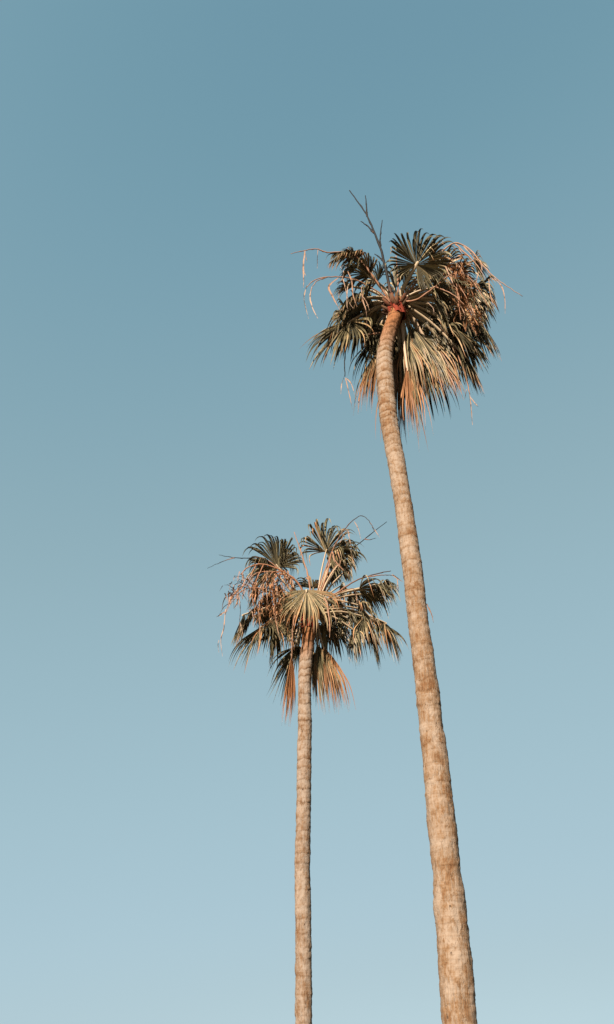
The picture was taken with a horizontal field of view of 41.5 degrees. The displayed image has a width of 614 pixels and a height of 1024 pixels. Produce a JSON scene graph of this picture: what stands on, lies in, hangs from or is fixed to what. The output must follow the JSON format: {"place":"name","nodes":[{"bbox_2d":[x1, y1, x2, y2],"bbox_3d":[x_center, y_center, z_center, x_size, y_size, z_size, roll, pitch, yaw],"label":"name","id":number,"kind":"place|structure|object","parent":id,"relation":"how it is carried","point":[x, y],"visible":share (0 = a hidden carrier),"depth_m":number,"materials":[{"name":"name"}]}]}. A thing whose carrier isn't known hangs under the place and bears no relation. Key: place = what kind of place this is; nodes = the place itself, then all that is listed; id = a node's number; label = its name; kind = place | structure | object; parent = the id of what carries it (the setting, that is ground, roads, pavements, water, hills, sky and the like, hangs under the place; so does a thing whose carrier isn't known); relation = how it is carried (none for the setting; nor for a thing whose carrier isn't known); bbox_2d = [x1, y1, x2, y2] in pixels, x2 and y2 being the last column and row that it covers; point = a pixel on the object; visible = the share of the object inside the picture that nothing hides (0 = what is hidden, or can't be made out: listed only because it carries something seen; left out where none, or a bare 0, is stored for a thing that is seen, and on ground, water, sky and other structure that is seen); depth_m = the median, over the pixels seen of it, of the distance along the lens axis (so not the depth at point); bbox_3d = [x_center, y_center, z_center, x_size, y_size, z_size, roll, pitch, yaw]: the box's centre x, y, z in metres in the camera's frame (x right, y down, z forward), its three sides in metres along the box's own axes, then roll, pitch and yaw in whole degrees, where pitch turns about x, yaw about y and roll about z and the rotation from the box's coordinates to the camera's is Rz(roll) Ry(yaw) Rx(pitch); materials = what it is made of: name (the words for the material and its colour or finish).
{"place":"outdoors","nodes":[
{"label":"outdoors","id":0,"kind":"place"},
{"bbox_2d":[0,0,613,1023],"label":"sky","id":1,"kind":"structure","parent":0,"point":[164,164],"materials":[{"name":"blue"}]},
{"bbox_3d":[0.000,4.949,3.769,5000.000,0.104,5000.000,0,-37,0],"label":"ground","id":2,"kind":"structure","parent":0,"visible":0},
{"bbox_2d":[209,515,408,1023],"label":"palm tree","id":3,"kind":"object","parent":2,"relation":"on","point":[320,665],"visible":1,"depth_m":16.26,"materials":[{"name":"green plant"}]},
{"bbox_2d":[291,190,522,1023],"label":"palm tree","id":4,"kind":"object","parent":2,"relation":"on","point":[437,346],"visible":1,"depth_m":15.65,"materials":[{"name":"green plant"}]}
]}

